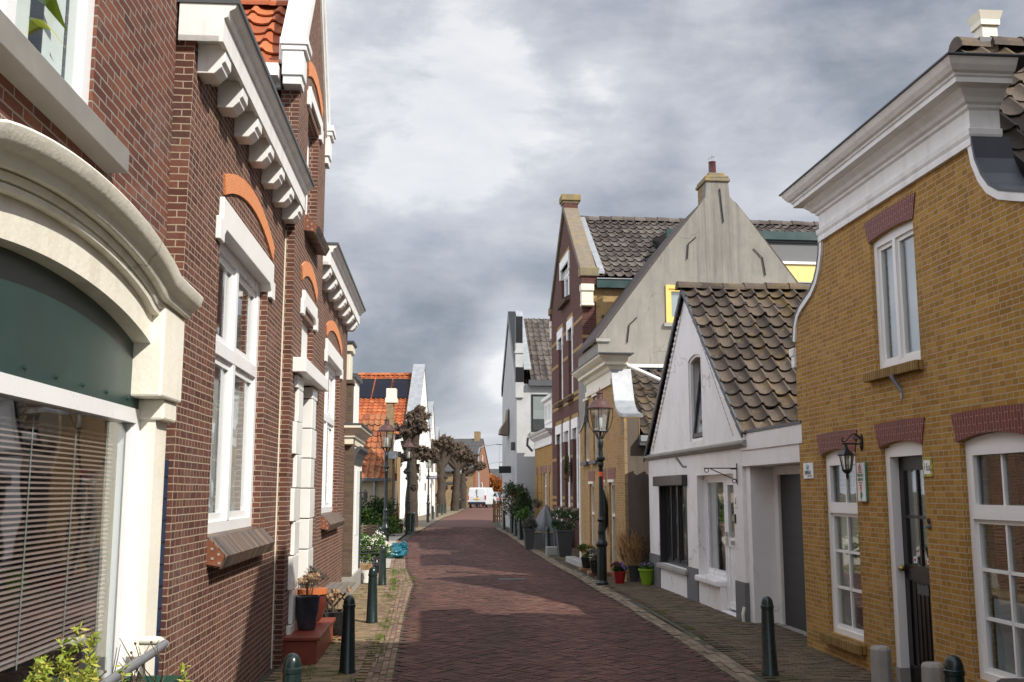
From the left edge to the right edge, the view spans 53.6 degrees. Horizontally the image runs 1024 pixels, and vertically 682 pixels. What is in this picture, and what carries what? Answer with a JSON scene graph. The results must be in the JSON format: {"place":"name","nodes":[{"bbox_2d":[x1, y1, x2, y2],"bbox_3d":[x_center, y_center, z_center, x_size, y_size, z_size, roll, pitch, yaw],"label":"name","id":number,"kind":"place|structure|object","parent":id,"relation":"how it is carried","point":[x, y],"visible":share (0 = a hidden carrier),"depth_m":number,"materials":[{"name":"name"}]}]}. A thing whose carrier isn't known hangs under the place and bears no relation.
{"place":"outdoors","nodes":[
{"label":"outdoors","id":0,"kind":"place"},
{"bbox_2d":[259,569,395,681],"bbox_3d":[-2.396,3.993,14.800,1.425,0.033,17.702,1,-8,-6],"label":"pavement","id":1,"kind":"structure","parent":0,"point":[328,663],"depth_m":11.62,"materials":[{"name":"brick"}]},
{"bbox_2d":[23,618,190,681],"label":"pieris shrub","id":2,"kind":"object","parent":1,"relation":"on","point":[41,671],"visible":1,"depth_m":4.00,"materials":[{"name":"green plant"}]},
{"bbox_2d":[99,634,192,681],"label":"plant trough","id":3,"kind":"object","parent":1,"relation":"on","point":[154,678],"visible":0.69,"depth_m":5.58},
{"bbox_2d":[282,653,301,681],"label":"bollard","id":4,"kind":"object","parent":1,"relation":"on","point":[291,669],"visible":1,"depth_m":6.43,"materials":[{"name":"metal"}]},
{"bbox_2d":[322,587,351,636],"bbox_3d":[-2.202,3.367,12.635,0.445,0.591,0.410,0,-8,0],"label":"plant pot","id":5,"kind":"object","parent":1,"relation":"on","point":[337,613],"visible":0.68,"depth_m":12.50,"materials":[{"name":"ceramic"}]},
{"bbox_2d":[326,582,355,608],"bbox_3d":[-2.499,3.745,14.576,0.368,0.426,1.500,1,-8,-4],"label":"garden bench","id":6,"kind":"object","parent":1,"relation":"on","point":[342,586],"visible":0.56,"depth_m":14.60,"materials":[{"name":"grey wood"}]},
{"bbox_2d":[339,595,355,673],"bbox_3d":[-1.627,2.936,10.078,0.165,0.803,0.168,-1,-8,8],"label":"bollard","id":7,"kind":"object","parent":1,"relation":"on","point":[347,659],"visible":0.96,"depth_m":10.03,"materials":[{"name":"metal"}]},
{"bbox_2d":[360,562,372,582],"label":"plant pot","id":8,"kind":"object","parent":1,"relation":"on","point":[365,572],"visible":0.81,"depth_m":19.87,"materials":[{"name":"ceramic"}]},
{"bbox_2d":[360,547,379,565],"bbox_3d":[-2.917,4.562,20.848,0.511,0.642,0.428,2,-9,-14],"label":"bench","id":9,"kind":"object","parent":1,"relation":"on","point":[365,553],"visible":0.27,"depth_m":21.02,"materials":[{"name":"black paint"}]},
{"bbox_2d":[366,567,377,623],"bbox_3d":[-1.909,3.498,13.867,0.168,0.803,0.166,-8,-12,43],"label":"bollard","id":10,"kind":"object","parent":1,"relation":"on","point":[371,615],"visible":0.98,"depth_m":13.81,"materials":[{"name":"metal"}]},
{"bbox_2d":[347,540,398,681],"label":"kerb","id":11,"kind":"structure","parent":1,"relation":"on","point":[362,655],"depth_m":13.06,"materials":[{"name":"stone"}]},
{"bbox_2d":[360,532,393,563],"bbox_3d":[-3.112,4.737,22.903,0.892,0.906,0.897,0,-8,0],"label":"flowering shrub","id":12,"kind":"object","parent":1,"relation":"on","point":[366,540],"visible":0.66,"depth_m":22.73,"materials":[{"name":"white plant"}]},
{"bbox_2d":[378,545,386,585],"bbox_3d":[-2.477,4.322,19.414,0.165,0.803,0.168,-6,-10,37],"label":"bollard","id":13,"kind":"object","parent":1,"relation":"on","point":[382,572],"visible":0.97,"depth_m":19.36,"materials":[{"name":"metal"}]},
{"bbox_2d":[360,532,404,567],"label":"forecourt","id":14,"kind":"structure","parent":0,"point":[393,539],"depth_m":35.97,"materials":[{"name":"concrete"}]},
{"bbox_2d":[361,523,378,537],"bbox_3d":[-5.549,6.890,36.786,1.417,0.564,0.100,0,-8,0],"label":"woven fence","id":15,"kind":"object","parent":14,"relation":"on","point":[365,528],"visible":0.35,"depth_m":36.78,"materials":[{"name":"brown wicker"}]},
{"bbox_2d":[361,494,404,535],"bbox_3d":[-5.597,6.687,38.712,3.046,1.732,1.489,0,-8,0],"label":"ivy hedge","id":16,"kind":"object","parent":14,"relation":"on","point":[372,515],"visible":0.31,"depth_m":38.61,"materials":[{"name":"green plant"}]},
{"bbox_2d":[377,417,395,545],"bbox_3d":[-3.441,3.983,27.712,0.525,3.880,0.510,2,-9,-17],"label":"street lamp","id":17,"kind":"object","parent":14,"relation":"on","point":[386,427],"visible":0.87,"depth_m":27.71,"materials":[{"name":"black metal"}]},
{"bbox_2d":[386,541,408,558],"bbox_3d":[-3.186,5.624,27.234,0.786,0.512,0.684,0,-8,0],"label":"rubbish bag","id":18,"kind":"object","parent":14,"relation":"on","point":[400,551],"visible":0.7,"depth_m":27.07,"materials":[{"name":"blue plastic"}]},
{"bbox_2d":[403,438,414,534],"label":"street lamp","id":19,"kind":"object","parent":14,"relation":"on","point":[409,444],"visible":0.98,"depth_m":40.46,"materials":[{"name":"black metal"}]},
{"bbox_2d":[371,518,442,680],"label":"gutter bed","id":20,"kind":"object","parent":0,"point":[406,537],"visible":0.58,"depth_m":15.42,"materials":[{"name":"stone"}]},
{"bbox_2d":[359,541,412,681],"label":"gutter","id":21,"kind":"object","parent":20,"relation":"on","point":[376,669],"visible":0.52,"depth_m":12.90,"materials":[{"name":"brick"}]},
{"bbox_2d":[401,506,466,531],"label":"pavement","id":22,"kind":"structure","parent":0,"point":[422,523],"depth_m":55.55,"materials":[{"name":"beige brick"}]},
{"bbox_2d":[386,504,498,568],"bbox_3d":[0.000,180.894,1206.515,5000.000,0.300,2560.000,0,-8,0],"label":"ground","id":23,"kind":"structure","parent":0,"point":[400,538],"depth_m":61.87,"materials":[{"name":"soil"}]},
{"bbox_2d":[0,0,203,681],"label":"shop house","id":24,"kind":"structure","parent":23,"relation":"on","point":[101,299],"depth_m":5.41,"materials":[{"name":"brick"}]},
{"bbox_2d":[28,0,66,46],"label":"potted plant","id":25,"kind":"object","parent":24,"relation":"on","point":[52,6],"visible":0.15,"depth_m":4.89,"materials":[{"name":"green plant"}]},
{"bbox_2d":[0,0,94,104],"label":"window","id":26,"kind":"structure","parent":24,"relation":"in","point":[81,12],"depth_m":5.17,"materials":[{"name":"white plastic"}]},
{"bbox_2d":[0,372,139,681],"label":"window","id":27,"kind":"structure","parent":24,"relation":"in","point":[55,443],"depth_m":5.71,"materials":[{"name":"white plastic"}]},
{"bbox_2d":[100,636,168,681],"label":"handrail","id":28,"kind":"object","parent":24,"relation":"attached to","point":[162,643],"visible":0.94,"depth_m":5.39,"materials":[{"name":"white metal"}]},
{"bbox_2d":[158,0,365,681],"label":"brick house","id":29,"kind":"structure","parent":23,"relation":"on","point":[255,453],"depth_m":9.39,"materials":[{"name":"brown brick"}]},
{"bbox_2d":[207,243,259,533],"bbox_3d":[-2.606,0.442,8.664,0.458,2.550,2.420,1,-8,-4],"label":"window","id":30,"kind":"structure","parent":29,"relation":"in","point":[234,495],"depth_m":8.83,"materials":[{"name":"white plastic"}]},
{"bbox_2d":[296,570,320,630],"bbox_3d":[-2.242,2.838,11.131,0.286,0.636,0.276,0,-8,0],"label":"plant pot","id":31,"kind":"object","parent":29,"relation":"on","point":[307,606],"visible":0.99,"depth_m":11.03,"materials":[{"name":"plastic"}]},
{"bbox_2d":[297,565,327,621],"bbox_3d":[-2.323,2.935,11.820,0.394,0.646,0.364,0,-8,0],"label":"plant pot","id":32,"kind":"object","parent":29,"relation":"on","point":[321,591],"visible":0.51,"depth_m":11.74,"materials":[{"name":"ceramic"}]},
{"bbox_2d":[321,362,335,512],"bbox_3d":[-2.937,1.508,15.840,0.098,2.350,2.200,1,-8,-4],"label":"window","id":33,"kind":"structure","parent":29,"relation":"in","point":[329,398],"depth_m":16.46,"materials":[{"name":"white plastic"}]},
{"bbox_2d":[342,341,372,593],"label":"white cottage","id":34,"kind":"structure","parent":23,"relation":"on","point":[357,434],"depth_m":18.48,"materials":[{"name":"paint"}]},
{"bbox_2d":[355,470,359,534],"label":"window","id":35,"kind":"structure","parent":34,"relation":"in","point":[357,472],"depth_m":19.25,"materials":[{"name":"white paint"}]},
{"bbox_2d":[358,471,361,568],"bbox_3d":[-2.999,3.522,19.970,0.020,1.900,0.350,1,-8,-4],"label":"door","id":36,"kind":"structure","parent":34,"relation":"in","point":[360,471],"depth_m":19.90,"materials":[{"name":"green paint"}]},
{"bbox_2d":[359,388,400,534],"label":"orange roof cottage","id":37,"kind":"structure","parent":23,"relation":"on","point":[373,476],"depth_m":40.19,"materials":[{"name":"brick"}]},
{"bbox_2d":[358,364,436,518],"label":"white gable house","id":38,"kind":"structure","parent":23,"relation":"on","point":[411,388],"depth_m":63.33,"materials":[{"name":"paint"}]},
{"bbox_2d":[394,404,433,527],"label":"pollard tree","id":39,"kind":"object","parent":23,"relation":"on","point":[413,426],"visible":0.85,"depth_m":46.08,"materials":[{"name":"brown plant"}]},
{"bbox_2d":[428,401,435,512],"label":"white house","id":40,"kind":"structure","parent":23,"relation":"on","point":[432,468],"depth_m":72.73,"materials":[{"name":"paint"}]},
{"bbox_2d":[435,427,439,510],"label":"house","id":41,"kind":"structure","parent":23,"relation":"on","point":[437,433],"depth_m":80.33,"materials":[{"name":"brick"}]},
{"bbox_2d":[431,434,463,512],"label":"pollard tree","id":42,"kind":"object","parent":23,"relation":"on","point":[443,443],"visible":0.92,"depth_m":71.29,"materials":[{"name":"brown plant"}]},
{"bbox_2d":[439,441,479,510],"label":"pollard tree","id":43,"kind":"object","parent":23,"relation":"on","point":[458,465],"visible":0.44,"depth_m":79.16,"materials":[{"name":"brown plant"}]},
{"bbox_2d":[445,431,489,506],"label":"brick cottage","id":44,"kind":"structure","parent":23,"relation":"on","point":[476,443],"depth_m":107.63,"materials":[{"name":"orange brick"}]},
{"bbox_2d":[456,451,486,509],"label":"pollard tree","id":45,"kind":"object","parent":23,"relation":"on","point":[477,465],"visible":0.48,"depth_m":89.00,"materials":[{"name":"brown plant"}]},
{"bbox_2d":[489,473,501,491],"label":"copper tree","id":46,"kind":"object","parent":23,"relation":"on","point":[495,482],"visible":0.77,"depth_m":147.74,"materials":[{"name":"orange plant"}]},
{"bbox_2d":[498,311,551,528],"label":"tall white house","id":47,"kind":"structure","parent":23,"relation":"on","point":[528,351],"depth_m":43.83,"materials":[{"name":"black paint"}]},
{"bbox_2d":[530,394,547,434],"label":"side window","id":48,"kind":"structure","parent":47,"relation":"in","point":[537,408],"depth_m":43.06,"materials":[{"name":"grey glass"}]},
{"bbox_2d":[526,393,552,519],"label":"brick house","id":49,"kind":"structure","parent":23,"relation":"on","point":[541,439],"depth_m":39.08,"materials":[{"name":"brick"}]},
{"bbox_2d":[570,352,663,581],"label":"bell gable shop","id":50,"kind":"structure","parent":23,"relation":"on","point":[629,391],"depth_m":21.79,"materials":[{"name":"brick"}]},
{"bbox_2d":[586,401,588,460],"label":"window","id":51,"kind":"structure","parent":50,"relation":"in","point":[587,424],"depth_m":25.20,"materials":[{"name":"beige paint"}]},
{"bbox_2d":[591,484,594,555],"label":"window","id":52,"kind":"structure","parent":50,"relation":"in","point":[593,539],"depth_m":24.26,"materials":[{"name":"beige paint"}]},
{"bbox_2d":[595,397,597,456],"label":"window","id":53,"kind":"structure","parent":50,"relation":"in","point":[596,411],"depth_m":24.00,"materials":[{"name":"beige paint"}]},
{"bbox_2d":[598,489,607,530],"bbox_3d":[1.988,3.715,22.125,0.220,0.950,0.209,0,-8,0],"label":"iron ornament","id":54,"kind":"object","parent":50,"relation":"attached to","point":[605,510],"visible":0.37,"depth_m":22.07,"materials":[{"name":"black paint"}]},
{"bbox_2d":[611,482,615,566],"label":"window","id":55,"kind":"structure","parent":50,"relation":"in","point":[612,483],"depth_m":21.84,"materials":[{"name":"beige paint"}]},
{"bbox_2d":[548,194,818,548],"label":"maroon brick house","id":56,"kind":"structure","parent":23,"relation":"on","point":[598,266],"depth_m":32.73,"materials":[{"name":"brown brick"}]},
{"bbox_2d":[560,443,561,505],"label":"window","id":57,"kind":"structure","parent":56,"relation":"in","point":[560,443],"depth_m":35.05,"materials":[{"name":"white plastic"}]},
{"bbox_2d":[564,267,568,296],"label":"window","id":58,"kind":"structure","parent":56,"relation":"in","point":[566,273],"depth_m":34.55,"materials":[{"name":"white plastic"}]},
{"bbox_2d":[563,452,570,483],"bbox_3d":[1.754,4.010,32.058,0.278,1.000,0.451,-4,-9,26],"label":"wall wreath","id":59,"kind":"object","parent":56,"relation":"attached to","point":[567,466],"depth_m":31.98,"materials":[{"name":"green plant"}]},
{"bbox_2d":[576,430,578,507],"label":"window","id":60,"kind":"structure","parent":56,"relation":"in","point":[576,430],"depth_m":31.62,"materials":[{"name":"white plastic"}]},
{"bbox_2d":[575,156,798,433],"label":"grey gable house","id":61,"kind":"structure","parent":23,"relation":"on","point":[714,236],"depth_m":27.43,"materials":[{"name":"paint"}]},
{"bbox_2d":[665,285,679,322],"bbox_3d":[4.471,-0.982,27.188,0.730,1.030,0.140,1,-8,-6],"label":"window","id":62,"kind":"structure","parent":61,"relation":"in","point":[672,295],"depth_m":27.16,"materials":[{"name":"yellow paint"}]},
{"bbox_2d":[779,9,1023,681],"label":"yellow brick house","id":63,"kind":"structure","parent":23,"relation":"on","point":[911,195],"depth_m":9.32,"materials":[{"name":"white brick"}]},
{"bbox_2d":[803,463,813,478],"bbox_3d":[3.444,1.508,11.787,0.016,0.180,0.300,1,-8,-5],"label":"company sign","id":64,"kind":"object","parent":63,"relation":"attached to","point":[808,470],"visible":1,"depth_m":11.77,"materials":[{"name":"white plastic"}]},
{"bbox_2d":[837,433,862,479],"bbox_3d":[3.442,1.172,10.325,0.265,0.480,0.174,1,-8,-5],"label":"wall lantern","id":65,"kind":"object","parent":63,"relation":"attached to","point":[845,451],"depth_m":10.31,"materials":[{"name":"black paint"}]},
{"bbox_2d":[856,462,868,501],"bbox_3d":[3.556,1.433,10.296,0.040,0.398,0.188,1,-8,-5],"label":"gas fitter sign","id":66,"kind":"object","parent":63,"relation":"attached to","point":[862,483],"visible":1,"depth_m":10.25,"materials":[{"name":"white metal"}]},
{"bbox_2d":[826,449,920,641],"bbox_3d":[3.842,2.179,10.863,0.558,2.120,1.150,1,-8,-5],"label":"window","id":67,"kind":"structure","parent":63,"relation":"in","point":[846,510],"depth_m":11.04,"materials":[{"name":"white paint"}]},
{"bbox_2d":[888,374,902,398],"bbox_3d":[3.605,0.422,9.514,0.134,0.240,0.047,-3,-9,17],"label":"flag holder","id":68,"kind":"object","parent":63,"relation":"attached to","point":[896,383],"visible":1,"depth_m":9.50,"materials":[{"name":"grey metal"}]},
{"bbox_2d":[873,221,920,368],"bbox_3d":[3.739,-0.426,9.694,0.116,1.330,0.920,1,-8,-5],"label":"window","id":69,"kind":"structure","parent":63,"relation":"in","point":[898,243],"depth_m":9.72,"materials":[{"name":"white paint"}]},
{"bbox_2d":[895,666,910,681],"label":"door stone","id":70,"kind":"structure","parent":63,"relation":"in","point":[902,674],"depth_m":9.53,"materials":[{"name":"grey stone"}]},
{"bbox_2d":[922,457,932,476],"bbox_3d":[3.674,1.115,8.971,0.015,0.170,0.165,1,-8,-5],"label":"number tile","id":71,"kind":"object","parent":63,"relation":"attached to","point":[927,463],"visible":1,"depth_m":8.96,"materials":[{"name":"white ceramic"}]},
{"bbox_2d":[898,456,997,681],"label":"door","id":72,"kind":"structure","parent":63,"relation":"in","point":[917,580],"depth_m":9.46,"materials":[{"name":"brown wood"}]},
{"bbox_2d":[965,432,1023,681],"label":"window","id":73,"kind":"structure","parent":63,"relation":"in","point":[1009,615],"depth_m":8.09,"materials":[{"name":"white paint"}]},
{"bbox_2d":[427,504,495,527],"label":"road","id":74,"kind":"structure","parent":0,"point":[476,516],"depth_m":55.37,"materials":[{"name":"red brick"}]},
{"bbox_2d":[468,488,496,507],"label":"white van","id":75,"kind":"object","parent":74,"relation":"on","point":[481,496],"visible":0.88,"depth_m":92.35,"materials":[{"name":"metal"}]},
{"bbox_2d":[385,527,736,681],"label":"road","id":76,"kind":"structure","parent":0,"point":[471,616],"depth_m":13.39,"materials":[{"name":"brick"}]},
{"bbox_2d":[494,518,737,681],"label":"gutter bed","id":77,"kind":"object","parent":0,"point":[496,524],"visible":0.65,"depth_m":14.09,"materials":[{"name":"stone"}]},
{"bbox_2d":[496,528,758,681],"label":"gutter","id":78,"kind":"object","parent":77,"relation":"on","point":[738,672],"visible":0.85,"depth_m":13.21,"materials":[{"name":"stone"}]},
{"bbox_2d":[324,0,1023,468],"label":"sky","id":79,"kind":"structure","parent":0,"point":[462,127],"materials":[{"name":"grey"}]},
{"bbox_2d":[496,519,898,681],"bbox_3d":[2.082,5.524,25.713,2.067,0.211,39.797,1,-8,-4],"label":"pavement","id":80,"kind":"structure","parent":0,"point":[739,641],"depth_m":12.41,"materials":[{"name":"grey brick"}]},
{"bbox_2d":[277,539,705,681],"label":"grass tufts","id":81,"kind":"object","parent":80,"relation":"on","point":[393,580],"visible":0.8,"depth_m":13.45,"materials":[{"name":"green plant"}]},
{"bbox_2d":[494,480,529,531],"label":"berry shrub","id":82,"kind":"object","parent":80,"relation":"on","point":[512,493],"visible":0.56,"depth_m":41.60,"materials":[{"name":"green plant"}]},
{"bbox_2d":[511,484,534,518],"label":"laurel shrub","id":83,"kind":"object","parent":80,"relation":"on","point":[525,500],"visible":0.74,"depth_m":40.13,"materials":[{"name":"green plant"}]},
{"bbox_2d":[515,506,533,538],"bbox_3d":[0.409,6.494,36.354,0.580,1.194,0.704,7,-11,-38],"label":"square planter","id":84,"kind":"object","parent":80,"relation":"on","point":[524,510],"visible":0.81,"depth_m":36.30,"materials":[{"name":"plant"}]},
{"bbox_2d":[521,516,538,549],"bbox_3d":[0.532,5.814,30.738,0.550,1.009,0.501,-2,-9,10],"label":"square planter","id":85,"kind":"object","parent":80,"relation":"on","point":[529,533],"visible":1,"depth_m":30.63,"materials":[{"name":"plastic"}]},
{"bbox_2d":[533,505,558,548],"bbox_3d":[1.066,5.744,31.394,1.015,1.340,1.010,0,-8,0],"label":"covered furniture","id":86,"kind":"object","parent":80,"relation":"on","point":[544,518],"visible":0.56,"depth_m":31.02,"materials":[{"name":"grey fabric"}]},
{"bbox_2d":[550,507,578,556],"bbox_3d":[1.485,5.184,27.521,0.747,1.330,0.790,8,-11,-42],"label":"square planter","id":87,"kind":"object","parent":80,"relation":"on","point":[564,539],"visible":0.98,"depth_m":27.35,"materials":[{"name":"plastic"}]},
{"bbox_2d":[566,556,581,566],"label":"area kerb","id":88,"kind":"structure","parent":80,"relation":"on","point":[575,561],"depth_m":24.90,"materials":[{"name":"grey stone"}]},
{"bbox_2d":[579,567,590,571],"bbox_3d":[1.750,5.168,22.990,0.440,0.070,0.600,0,-8,0],"label":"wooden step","id":89,"kind":"object","parent":80,"relation":"on","point":[581,569],"visible":0.51,"depth_m":22.70,"materials":[{"name":"brown wood"}]},
{"bbox_2d":[577,543,595,567],"bbox_3d":[1.685,4.828,22.849,0.426,0.562,0.416,-6,-10,33],"label":"plant pot","id":90,"kind":"object","parent":89,"relation":"on","point":[585,558],"visible":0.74,"depth_m":22.77,"materials":[{"name":"plastic"}]},
{"bbox_2d":[587,571,609,575],"bbox_3d":[1.850,4.992,21.803,0.440,0.070,0.600,0,-8,0],"label":"wooden step","id":91,"kind":"object","parent":80,"relation":"on","point":[589,573],"visible":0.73,"depth_m":21.51,"materials":[{"name":"brown wood"}]},
{"bbox_2d":[586,547,596,572],"bbox_3d":[1.801,4.643,21.546,0.435,0.544,0.472,0,-8,0],"label":"plant pot","id":92,"kind":"object","parent":91,"relation":"on","point":[593,560],"visible":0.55,"depth_m":21.44,"materials":[{"name":"plastic"}]},
{"bbox_2d":[587,387,612,585],"bbox_3d":[1.739,2.841,19.848,0.525,3.880,0.510,0,-8,0],"label":"street lamp","id":93,"kind":"object","parent":80,"relation":"on","point":[599,403],"visible":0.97,"depth_m":19.81,"materials":[{"name":"black metal"}]},
{"bbox_2d":[610,561,628,583],"bbox_3d":[2.083,4.513,19.793,0.314,0.427,0.319,5,-10,-30],"label":"plant pot","id":94,"kind":"object","parent":80,"relation":"on","point":[619,577],"visible":1,"depth_m":19.73,"materials":[{"name":"red plastic"}]},
{"bbox_2d":[608,526,647,581],"bbox_3d":[2.421,4.246,20.341,1.174,1.116,1.173,0,-8,0],"label":"grass pot","id":95,"kind":"object","parent":80,"relation":"on","point":[634,556],"depth_m":20.14,"materials":[{"name":"plant"}]},
{"bbox_2d":[638,561,653,584],"bbox_3d":[2.615,4.473,19.585,0.379,0.444,0.390,0,-8,0],"label":"plant pot","id":96,"kind":"object","parent":80,"relation":"on","point":[646,570],"visible":0.97,"depth_m":19.45,"materials":[{"name":"plastic"}]},
{"bbox_2d":[761,596,778,675],"bbox_3d":[2.519,2.919,9.963,0.168,0.803,0.165,1,-9,-9],"label":"bollard","id":97,"kind":"object","parent":80,"relation":"on","point":[769,655],"visible":0.98,"depth_m":9.91,"materials":[{"name":"metal"}]},
{"bbox_2d":[870,645,892,681],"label":"guard stone","id":98,"kind":"object","parent":80,"relation":"on","point":[881,663],"visible":1,"depth_m":9.22,"materials":[{"name":"grey stone"}]},
{"bbox_2d":[921,661,944,681],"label":"guard stone","id":99,"kind":"object","parent":80,"relation":"on","point":[931,671],"visible":0.99,"depth_m":8.56,"materials":[{"name":"grey stone"}]},
{"bbox_2d":[943,655,964,681],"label":"bollard","id":100,"kind":"object","parent":80,"relation":"on","point":[953,670],"visible":1,"depth_m":6.36,"materials":[{"name":"metal"}]},
{"bbox_2d":[643,281,810,635],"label":"white gable house","id":101,"kind":"structure","parent":0,"point":[721,452],"depth_m":15.98,"materials":[{"name":"white paint"}]},
{"bbox_2d":[664,482,724,570],"bbox_3d":[3.211,3.232,18.156,0.504,1.760,2.220,1,-8,-5],"label":"window","id":102,"kind":"structure","parent":101,"relation":"in","point":[679,561],"depth_m":18.08,"materials":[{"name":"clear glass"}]},
{"bbox_2d":[704,475,734,579],"bbox_3d":[3.444,2.908,15.972,0.500,1.780,1.380,1,-8,-5],"label":"window","id":103,"kind":"structure","parent":101,"relation":"in","point":[709,480],"depth_m":16.39,"materials":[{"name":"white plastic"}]},
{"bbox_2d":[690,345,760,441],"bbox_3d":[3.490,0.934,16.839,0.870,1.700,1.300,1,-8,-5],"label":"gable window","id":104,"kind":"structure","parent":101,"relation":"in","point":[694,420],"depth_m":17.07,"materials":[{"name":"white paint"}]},
{"bbox_2d":[723,474,735,610],"bbox_3d":[3.290,2.980,14.963,0.110,2.020,0.800,1,-8,-5],"label":"door","id":105,"kind":"structure","parent":101,"relation":"in","point":[729,541],"depth_m":15.21,"materials":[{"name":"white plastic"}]},
{"bbox_2d":[780,474,806,631],"bbox_3d":[3.800,2.690,12.870,0.040,2.000,1.940,1,-8,-5],"label":"garage door","id":106,"kind":"structure","parent":101,"relation":"in","point":[790,484],"depth_m":13.43,"materials":[{"name":"grey metal"}]},
{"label":"pavement","id":107,"kind":"structure","parent":0,"visible":0},
{"bbox_2d":[493,499,501,522],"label":"picket fence","id":108,"kind":"object","parent":107,"relation":"on","point":[497,515],"visible":0.25,"depth_m":51.27,"materials":[{"name":"brown wood"}]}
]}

